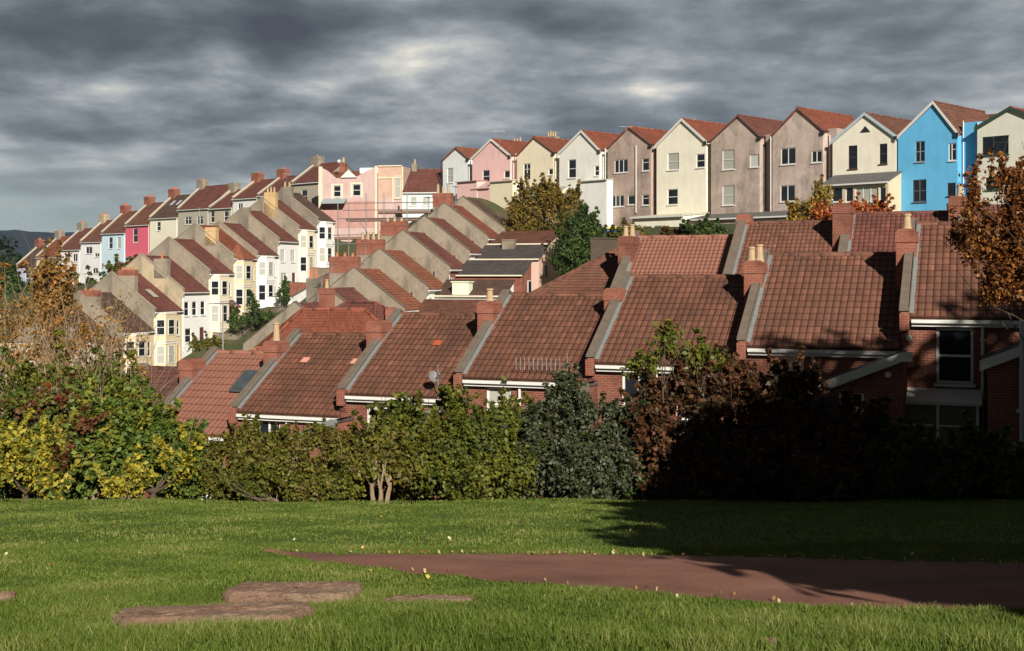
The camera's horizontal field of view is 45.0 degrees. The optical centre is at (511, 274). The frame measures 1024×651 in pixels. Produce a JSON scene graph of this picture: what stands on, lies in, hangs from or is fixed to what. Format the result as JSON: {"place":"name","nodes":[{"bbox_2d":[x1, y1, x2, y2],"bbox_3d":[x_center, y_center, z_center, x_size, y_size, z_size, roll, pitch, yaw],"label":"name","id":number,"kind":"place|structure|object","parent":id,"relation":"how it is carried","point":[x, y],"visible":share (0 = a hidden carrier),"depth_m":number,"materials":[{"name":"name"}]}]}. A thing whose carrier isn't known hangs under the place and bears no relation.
{"place":"outdoors","nodes":[
{"label":"outdoors","id":0,"kind":"place"},
{"bbox_2d":[0,230,74,258],"bbox_3d":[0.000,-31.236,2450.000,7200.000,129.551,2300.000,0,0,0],"label":"hills","id":1,"kind":"structure","parent":0,"point":[21,237],"depth_m":2251.13,"materials":[{"name":"green plant"}]},
{"bbox_2d":[0,197,786,501],"bbox_3d":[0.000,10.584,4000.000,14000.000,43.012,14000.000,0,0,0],"label":"ground","id":2,"kind":"structure","parent":0,"point":[342,249],"depth_m":138.79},
{"bbox_2d":[0,234,22,285],"bbox_3d":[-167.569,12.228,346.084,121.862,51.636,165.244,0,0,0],"label":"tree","id":3,"kind":"object","parent":2,"relation":"on","point":[13,258],"visible":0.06,"depth_m":338.23,"materials":[{"name":"green plant"}]},
{"bbox_2d":[0,258,34,294],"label":"garden tree","id":4,"kind":"object","parent":2,"relation":"on","point":[12,275],"visible":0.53,"depth_m":204.49,"materials":[{"name":"green plant"}]},
{"bbox_2d":[16,238,46,281],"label":"terraced house","id":5,"kind":"structure","parent":2,"relation":"on","point":[37,249],"depth_m":232.07,"materials":[{"name":"paint"}]},
{"bbox_2d":[0,388,67,501],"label":"green shrub","id":6,"kind":"object","parent":2,"relation":"on","point":[15,494],"visible":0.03,"depth_m":20.25,"materials":[{"name":"green plant"}]},
{"bbox_2d":[0,407,82,501],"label":"yellow shrub","id":7,"kind":"object","parent":2,"relation":"on","point":[29,458],"visible":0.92,"depth_m":18.37,"materials":[{"name":"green plant"}]},
{"bbox_2d":[15,237,89,389],"bbox_3d":[-23.112,4.084,62.092,3.646,13.642,3.276,0,0,-7],"label":"birch tree","id":8,"kind":"object","parent":2,"relation":"on","point":[52,273],"visible":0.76,"depth_m":61.65,"materials":[{"name":"orange plant"}]},
{"bbox_2d":[36,229,70,270],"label":"terraced house","id":9,"kind":"structure","parent":2,"relation":"on","point":[58,235],"depth_m":227.23,"materials":[{"name":"tile"}]},
{"bbox_2d":[0,370,109,475],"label":"red shrub","id":10,"kind":"object","parent":2,"relation":"on","point":[41,402],"visible":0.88,"depth_m":19.91,"materials":[{"name":"green plant"}]},
{"bbox_2d":[0,245,123,498],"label":"autumn tree","id":11,"kind":"object","parent":2,"relation":"on","point":[17,315],"visible":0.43,"depth_m":36.23,"materials":[{"name":"orange plant"}]},
{"bbox_2d":[3,307,124,369],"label":"terraced house","id":12,"kind":"structure","parent":2,"relation":"on","point":[92,328],"depth_m":117.10,"materials":[{"name":"tile"}]},
{"bbox_2d":[57,221,92,284],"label":"terraced house","id":13,"kind":"structure","parent":2,"relation":"on","point":[71,244],"depth_m":219.89,"materials":[{"name":"paint"}]},
{"bbox_2d":[4,271,174,500],"bbox_3d":[-11.168,4.727,33.016,4.924,9.763,4.979,0,0,0],"label":"bare tree","id":14,"kind":"object","parent":2,"relation":"on","point":[99,337],"visible":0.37,"depth_m":33.10,"materials":[{"name":"orange plant"}]},
{"bbox_2d":[0,310,178,501],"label":"yellowing tree","id":15,"kind":"object","parent":2,"relation":"on","point":[103,376],"visible":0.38,"depth_m":23.88,"materials":[{"name":"green plant"}]},
{"bbox_2d":[80,209,114,283],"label":"terraced house","id":16,"kind":"structure","parent":2,"relation":"on","point":[91,247],"depth_m":214.60,"materials":[{"name":"paint"}]},
{"bbox_2d":[74,273,155,373],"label":"terraced house","id":17,"kind":"structure","parent":2,"relation":"on","point":[106,297],"depth_m":120.58,"materials":[{"name":"paint"}]},
{"bbox_2d":[125,333,147,373],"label":"bay window","id":18,"kind":"structure","parent":17,"relation":"in","point":[141,354],"depth_m":120.10,"materials":[{"name":"white paint"}]},
{"bbox_2d":[100,199,139,277],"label":"terraced house","id":19,"kind":"structure","parent":2,"relation":"on","point":[112,234],"depth_m":210.13,"materials":[{"name":"paint"}]},
{"bbox_2d":[40,373,210,502],"bbox_3d":[-6.365,2.871,20.028,3.623,2.571,3.272,0,0,0],"label":"shrub","id":20,"kind":"object","parent":2,"relation":"on","point":[120,433],"visible":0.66,"depth_m":19.15,"materials":[{"name":"green plant"}]},
{"bbox_2d":[86,363,178,500],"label":"terraced house","id":21,"kind":"structure","parent":2,"relation":"on","point":[170,386],"depth_m":49.50,"materials":[{"name":"tile"}]},
{"bbox_2d":[91,267,183,365],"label":"terraced house","id":22,"kind":"structure","parent":2,"relation":"on","point":[159,306],"depth_m":124.97,"materials":[{"name":"paint"}]},
{"bbox_2d":[155,312,176,365],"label":"bay window","id":23,"kind":"structure","parent":22,"relation":"in","point":[166,345],"depth_m":124.51,"materials":[{"name":"white paint"}]},
{"bbox_2d":[113,195,163,265],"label":"terraced house","id":24,"kind":"structure","parent":2,"relation":"on","point":[137,233],"depth_m":204.84,"materials":[{"name":"paint"}]},
{"bbox_2d":[124,253,210,358],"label":"terraced house","id":25,"kind":"structure","parent":2,"relation":"on","point":[178,285],"depth_m":129.97,"materials":[{"name":"paint"}]},
{"bbox_2d":[148,187,190,251],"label":"terraced house","id":26,"kind":"structure","parent":2,"relation":"on","point":[163,219],"depth_m":199.93,"materials":[{"name":"paint"}]},
{"bbox_2d":[147,236,240,337],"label":"terraced house","id":27,"kind":"structure","parent":2,"relation":"on","point":[210,272],"depth_m":134.50,"materials":[{"name":"paint"}]},
{"bbox_2d":[210,275,229,337],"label":"bay window","id":28,"kind":"structure","parent":27,"relation":"in","point":[219,284],"depth_m":133.86,"materials":[{"name":"white paint"}]},
{"bbox_2d":[176,178,228,235],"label":"terraced house","id":29,"kind":"structure","parent":2,"relation":"on","point":[204,195],"depth_m":194.26,"materials":[{"name":"tile"}]},
{"bbox_2d":[146,301,262,501],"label":"terraced house","id":30,"kind":"structure","parent":2,"relation":"on","point":[212,384],"depth_m":47.19,"materials":[{"name":"tile"}]},
{"bbox_2d":[187,330,227,354],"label":"garden hedge","id":31,"kind":"object","parent":2,"relation":"on","point":[206,341],"visible":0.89,"depth_m":112.12,"materials":[{"name":"green plant"}]},
{"bbox_2d":[176,208,257,315],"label":"terraced house","id":32,"kind":"structure","parent":2,"relation":"on","point":[229,252],"depth_m":138.98,"materials":[{"name":"tile"}]},
{"bbox_2d":[235,260,252,315],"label":"bay window","id":33,"kind":"structure","parent":32,"relation":"in","point":[243,268],"depth_m":138.57,"materials":[{"name":"white paint"}]},
{"bbox_2d":[208,176,250,224],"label":"terraced house","id":34,"kind":"structure","parent":2,"relation":"on","point":[221,209],"depth_m":189.38,"materials":[{"name":"tile"}]},
{"bbox_2d":[213,220,279,307],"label":"terraced house","id":35,"kind":"structure","parent":2,"relation":"on","point":[266,256],"depth_m":144.00,"materials":[{"name":"tile"}]},
{"bbox_2d":[258,256,274,307],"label":"bay window","id":36,"kind":"structure","parent":35,"relation":"in","point":[266,264],"depth_m":143.32,"materials":[{"name":"white paint"}]},
{"bbox_2d":[226,289,275,334],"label":"garden shrub","id":37,"kind":"object","parent":2,"relation":"on","point":[260,317],"visible":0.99,"depth_m":132.33,"materials":[{"name":"green plant"}]},
{"bbox_2d":[231,171,275,213],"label":"terraced house","id":38,"kind":"structure","parent":2,"relation":"on","point":[245,196],"depth_m":185.59,"materials":[{"name":"tile"}]},
{"bbox_2d":[223,207,299,294],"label":"terraced house","id":39,"kind":"structure","parent":2,"relation":"on","point":[281,242],"depth_m":149.09,"materials":[{"name":"paint"}]},
{"bbox_2d":[256,167,297,199],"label":"terraced house","id":40,"kind":"structure","parent":2,"relation":"on","point":[282,177],"depth_m":182.83,"materials":[{"name":"tile"}]},
{"bbox_2d":[242,277,325,349],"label":"terraced house","id":41,"kind":"structure","parent":2,"relation":"on","point":[266,330],"depth_m":92.14,"materials":[{"name":"paint"}]},
{"bbox_2d":[250,187,318,281],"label":"terraced house","id":42,"kind":"structure","parent":2,"relation":"on","point":[291,222],"depth_m":153.26,"materials":[{"name":"paint"}]},
{"bbox_2d":[299,230,314,281],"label":"bay window","id":43,"kind":"structure","parent":42,"relation":"in","point":[306,237],"depth_m":152.74,"materials":[{"name":"white paint"}]},
{"bbox_2d":[189,412,387,503],"bbox_3d":[-3.311,2.986,18.975,3.265,1.756,1.565,0,0,0],"label":"trimmed hedge","id":44,"kind":"object","parent":2,"relation":"on","point":[282,453],"visible":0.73,"depth_m":18.84,"materials":[{"name":"green plant"}]},
{"bbox_2d":[228,322,365,502],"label":"terraced house","id":45,"kind":"structure","parent":2,"relation":"on","point":[299,376],"depth_m":44.89,"materials":[{"name":"tile"}]},
{"bbox_2d":[278,182,336,267],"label":"terraced house","id":46,"kind":"structure","parent":2,"relation":"on","point":[321,221],"depth_m":158.03,"materials":[{"name":"paint"}]},
{"bbox_2d":[318,222,332,267],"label":"bay window","id":47,"kind":"structure","parent":46,"relation":"in","point":[325,233],"depth_m":157.54,"materials":[{"name":"white paint"}]},
{"bbox_2d":[290,154,352,207],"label":"terraced house","id":48,"kind":"structure","parent":2,"relation":"on","point":[305,183],"depth_m":175.21,"materials":[{"name":"paint"}]},
{"bbox_2d":[254,307,396,347],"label":"hipped house","id":49,"kind":"structure","parent":2,"relation":"on","point":[350,320],"depth_m":69.98,"materials":[{"name":"red tile"}]},
{"bbox_2d":[305,263,368,306],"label":"terraced house","id":50,"kind":"structure","parent":2,"relation":"on","point":[342,294],"depth_m":96.67,"materials":[{"name":"tile"}]},
{"bbox_2d":[319,157,377,241],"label":"pink house","id":51,"kind":"structure","parent":2,"relation":"on","point":[343,184],"depth_m":165.13,"materials":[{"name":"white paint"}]},
{"bbox_2d":[318,279,385,319],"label":"hipped house","id":52,"kind":"structure","parent":2,"relation":"on","point":[327,299],"depth_m":80.18,"materials":[{"name":"red brick"}]},
{"bbox_2d":[378,165,410,231],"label":"rendered house block","id":53,"kind":"structure","parent":2,"relation":"on","point":[392,179],"depth_m":164.17,"materials":[{"name":"beige paint"}]},
{"bbox_2d":[336,309,476,498],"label":"terraced house","id":54,"kind":"structure","parent":2,"relation":"on","point":[410,353],"depth_m":43.48,"materials":[{"name":"tile"}]},
{"bbox_2d":[366,386,455,503],"bbox_3d":[-1.595,3.107,19.767,1.414,2.594,2.165,0,0,-43],"label":"green bush","id":55,"kind":"object","parent":2,"relation":"on","point":[401,412],"visible":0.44,"depth_m":19.66,"materials":[{"name":"green plant"}]},
{"bbox_2d":[329,245,495,311],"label":"terraced house","id":56,"kind":"structure","parent":2,"relation":"on","point":[379,286],"depth_m":101.34,"materials":[{"name":"tile"}]},
{"bbox_2d":[402,159,442,222],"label":"terraced house","id":57,"kind":"structure","parent":2,"relation":"on","point":[420,185],"depth_m":150.19,"materials":[{"name":"tile"}]},
{"bbox_2d":[356,232,514,302],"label":"terraced house","id":58,"kind":"structure","parent":2,"relation":"on","point":[411,276],"depth_m":105.69,"materials":[{"name":"tile"}]},
{"bbox_2d":[380,217,532,291],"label":"terraced house","id":59,"kind":"structure","parent":2,"relation":"on","point":[433,258],"depth_m":110.42,"materials":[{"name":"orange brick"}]},
{"bbox_2d":[374,391,549,503],"bbox_3d":[-0.704,3.205,19.905,3.086,2.628,1.797,0,0,0],"label":"hedge bush","id":60,"kind":"object","parent":2,"relation":"on","point":[401,494],"visible":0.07,"depth_m":19.60,"materials":[{"name":"green plant"}]},
{"bbox_2d":[408,197,548,290],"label":"terraced house","id":61,"kind":"structure","parent":2,"relation":"on","point":[452,240],"depth_m":115.03,"materials":[{"name":"paint"}]},
{"bbox_2d":[441,137,520,199],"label":"gabled house","id":62,"kind":"structure","parent":2,"relation":"on","point":[456,163],"depth_m":148.48,"materials":[{"name":"paint"}]},
{"bbox_2d":[453,196,508,233],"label":"terraced house","id":63,"kind":"structure","parent":2,"relation":"on","point":[485,214],"depth_m":124.25,"materials":[{"name":"paint"}]},
{"bbox_2d":[417,375,545,502],"bbox_3d":[-0.476,2.829,19.159,2.002,2.507,1.860,0,0,18],"label":"yellow green bush","id":64,"kind":"object","parent":2,"relation":"on","point":[471,469],"visible":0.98,"depth_m":18.86,"materials":[{"name":"green plant"}]},
{"bbox_2d":[429,184,560,282],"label":"terraced house","id":65,"kind":"structure","parent":2,"relation":"on","point":[470,226],"depth_m":119.64,"materials":[{"name":"paint"}]},
{"bbox_2d":[333,193,432,255],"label":"scaffold","id":66,"kind":"object","parent":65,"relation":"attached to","point":[401,211],"visible":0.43,"depth_m":120.98,"materials":[{"name":"metal"}]},
{"bbox_2d":[455,131,559,211],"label":"gabled house","id":67,"kind":"structure","parent":2,"relation":"on","point":[493,179],"depth_m":142.85,"materials":[{"name":"paint"}]},
{"bbox_2d":[453,288,603,499],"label":"terraced house","id":68,"kind":"structure","parent":2,"relation":"on","point":[529,342],"depth_m":41.75,"materials":[{"name":"tile"}]},
{"bbox_2d":[511,136,569,222],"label":"gabled house","id":69,"kind":"structure","parent":2,"relation":"on","point":[535,156],"depth_m":138.33,"materials":[{"name":"paint"}]},
{"bbox_2d":[502,172,586,275],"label":"golden tree","id":70,"kind":"object","parent":2,"relation":"on","point":[531,212],"visible":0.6,"depth_m":123.99,"materials":[{"name":"yellow plant"}]},
{"bbox_2d":[500,363,645,501],"bbox_3d":[0.963,2.898,19.672,2.366,2.999,2.135,0,0,9],"label":"grey green bush","id":71,"kind":"object","parent":2,"relation":"on","point":[567,456],"visible":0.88,"depth_m":19.33,"materials":[{"name":"green plant"}]},
{"bbox_2d":[531,247,617,292],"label":"hipped house","id":72,"kind":"structure","parent":2,"relation":"on","point":[596,274],"depth_m":60.79,"materials":[{"name":"tile"}]},
{"bbox_2d":[548,200,607,276],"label":"green tree","id":73,"kind":"object","parent":2,"relation":"on","point":[572,251],"visible":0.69,"depth_m":111.88,"materials":[{"name":"green plant"}]},
{"bbox_2d":[556,130,619,226],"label":"gabled house","id":74,"kind":"structure","parent":2,"relation":"on","point":[581,153],"depth_m":132.35,"materials":[{"name":"paint"}]},
{"bbox_2d":[183,461,1017,504],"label":"undergrowth","id":75,"kind":"object","parent":2,"relation":"on","point":[376,494],"visible":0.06,"depth_m":21.57,"materials":[{"name":"green plant"}]},
{"bbox_2d":[590,237,617,259],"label":"garden wall","id":76,"kind":"structure","parent":2,"relation":"on","point":[600,246],"depth_m":75.34,"materials":[{"name":"concrete"}]},
{"bbox_2d":[581,375,676,500],"bbox_3d":[1.946,3.182,20.386,1.465,3.429,2.570,0,0,27],"label":"hedge bush","id":77,"kind":"object","parent":2,"relation":"on","point":[633,492],"visible":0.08,"depth_m":19.63,"materials":[{"name":"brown plant"}]},
{"bbox_2d":[605,119,694,226],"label":"gabled house","id":78,"kind":"structure","parent":2,"relation":"on","point":[632,161],"depth_m":128.21,"materials":[{"name":"paint"}]},
{"bbox_2d":[585,271,743,500],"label":"terraced house","id":79,"kind":"structure","parent":2,"relation":"on","point":[711,306],"depth_m":40.49,"materials":[{"name":"tile"}]},
{"bbox_2d":[610,224,733,287],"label":"terraced house","id":80,"kind":"structure","parent":2,"relation":"on","point":[639,252],"depth_m":58.71,"materials":[{"name":"tile"}]},
{"bbox_2d":[617,304,731,485],"bbox_3d":[2.707,2.700,20.515,1.891,4.455,1.063,0,0,0],"label":"thin sprig tree","id":81,"kind":"object","parent":2,"relation":"on","point":[666,346],"visible":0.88,"depth_m":20.42,"materials":[{"name":"green plant"}]},
{"bbox_2d":[630,118,726,228],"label":"gabled house","id":82,"kind":"structure","parent":2,"relation":"on","point":[683,145],"depth_m":123.17,"materials":[{"name":"paint"}]},
{"bbox_2d":[679,200,731,234],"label":"garden bush","id":83,"kind":"object","parent":2,"relation":"on","point":[703,228],"visible":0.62,"depth_m":71.84,"materials":[{"name":"green plant"}]},
{"bbox_2d":[686,114,782,224],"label":"gabled house","id":84,"kind":"structure","parent":2,"relation":"on","point":[740,163],"depth_m":118.45,"materials":[{"name":"paint"}]},
{"bbox_2d":[605,336,901,504],"bbox_3d":[3.791,2.839,19.928,4.439,3.573,3.385,0,0,27],"label":"russet bush","id":85,"kind":"object","parent":2,"relation":"on","point":[704,451],"visible":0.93,"depth_m":19.70,"materials":[{"name":"brown plant"}]},
{"bbox_2d":[723,214,837,273],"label":"terraced house","id":86,"kind":"structure","parent":2,"relation":"on","point":[797,236],"depth_m":56.98,"materials":[{"name":"tile"}]},
{"bbox_2d":[752,106,855,220],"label":"gabled house","id":87,"kind":"structure","parent":2,"relation":"on","point":[802,151],"depth_m":113.86,"materials":[{"name":"paint"}]},
{"bbox_2d":[785,174,835,220],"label":"yellow shrub","id":88,"kind":"object","parent":2,"relation":"on","point":[797,210],"visible":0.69,"depth_m":66.94,"materials":[{"name":"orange plant"}]},
{"bbox_2d":[737,244,912,503],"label":"terraced house","id":89,"kind":"structure","parent":2,"relation":"on","point":[837,313],"depth_m":37.81,"materials":[{"name":"tile"}]},
{"bbox_2d":[804,191,895,219],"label":"orange shrub","id":90,"kind":"object","parent":2,"relation":"on","point":[819,213],"visible":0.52,"depth_m":65.56,"materials":[{"name":"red plant"}]},
{"bbox_2d":[823,112,911,210],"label":"gabled house","id":91,"kind":"structure","parent":2,"relation":"on","point":[865,154],"depth_m":108.30,"materials":[{"name":"paint"}]},
{"bbox_2d":[832,204,948,251],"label":"terraced house","id":92,"kind":"structure","parent":2,"relation":"on","point":[854,231],"depth_m":55.41,"materials":[{"name":"tile"}]},
{"bbox_2d":[855,409,1023,502],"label":"dark hedge","id":93,"kind":"object","parent":2,"relation":"on","point":[910,455],"visible":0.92,"depth_m":18.95,"materials":[{"name":"green plant"}]},
{"bbox_2d":[895,100,996,210],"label":"gabled house","id":94,"kind":"structure","parent":2,"relation":"on","point":[937,147],"depth_m":104.49,"materials":[{"name":"paint"}]},
{"bbox_2d":[895,214,1023,466],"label":"terraced house","id":95,"kind":"structure","parent":2,"relation":"on","point":[963,347],"depth_m":35.49,"materials":[{"name":"brick"}]},
{"bbox_2d":[934,328,975,387],"bbox_3d":[12.714,2.369,35.492,1.123,1.688,0.200,0,0,21],"label":"window","id":96,"kind":"structure","parent":95,"relation":"in","point":[954,346],"depth_m":35.54,"materials":[{"name":"black glass"}]},
{"bbox_2d":[942,134,1023,344],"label":"tree","id":97,"kind":"object","parent":2,"relation":"on","point":[1004,252],"visible":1,"depth_m":23.90,"materials":[{"name":"orange plant"}]},
{"bbox_2d":[948,184,1023,222],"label":"terraced house","id":98,"kind":"structure","parent":2,"relation":"on","point":[954,201],"depth_m":54.40,"materials":[{"name":"brick"}]},
{"bbox_2d":[974,106,1023,203],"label":"gabled house","id":99,"kind":"structure","parent":2,"relation":"on","point":[996,130],"depth_m":100.31,"materials":[{"name":"paint"}]},
{"bbox_2d":[982,135,1008,156],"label":"window","id":100,"kind":"structure","parent":99,"relation":"in","point":[998,142],"depth_m":100.61,"materials":[{"name":"black glass"}]},
{"bbox_2d":[0,497,1023,650],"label":"lawn","id":101,"kind":"structure","parent":0,"point":[605,541],"depth_m":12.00,"materials":[{"name":"green plant"}]},
{"bbox_2d":[93,422,208,500],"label":"yellow shrub","id":102,"kind":"object","parent":101,"relation":"on","point":[135,472],"visible":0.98,"depth_m":18.38,"materials":[{"name":"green plant"}]},
{"bbox_2d":[112,601,313,628],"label":"stone slab","id":103,"kind":"structure","parent":101,"relation":"on","point":[253,609],"depth_m":5.90,"materials":[{"name":"stone"}]},
{"bbox_2d":[222,581,362,604],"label":"stone slab","id":104,"kind":"structure","parent":101,"relation":"on","point":[308,591],"depth_m":6.67,"materials":[{"name":"stone"}]},
{"bbox_2d":[219,454,366,503],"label":"hedge bush","id":105,"kind":"object","parent":101,"relation":"on","point":[347,489],"visible":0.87,"depth_m":18.40,"materials":[{"name":"green plant"}]},
{"bbox_2d":[331,409,423,503],"bbox_3d":[-2.024,2.840,18.758,1.382,1.609,0.910,0,0,0],"label":"tree","id":106,"kind":"object","parent":101,"relation":"on","point":[378,459],"visible":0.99,"depth_m":18.56,"materials":[{"name":"green plant"}]},
{"bbox_2d":[381,594,474,604],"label":"stone slab","id":107,"kind":"structure","parent":101,"relation":"on","point":[439,597],"depth_m":6.64,"materials":[{"name":"stone"}]},
{"bbox_2d":[0,0,1023,232],"label":"sky","id":108,"kind":"structure","parent":0,"point":[105,105],"materials":[{"name":"grey"}]},
{"bbox_2d":[264,549,1023,610],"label":"path","id":109,"kind":"structure","parent":0,"point":[832,581],"depth_m":8.18,"materials":[{"name":"brown soil"}]},
{"bbox_2d":[292,549,1021,608],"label":"leaf litter","id":110,"kind":"object","parent":109,"relation":"on","point":[773,597],"visible":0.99,"depth_m":9.21,"materials":[{"name":"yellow plant"}]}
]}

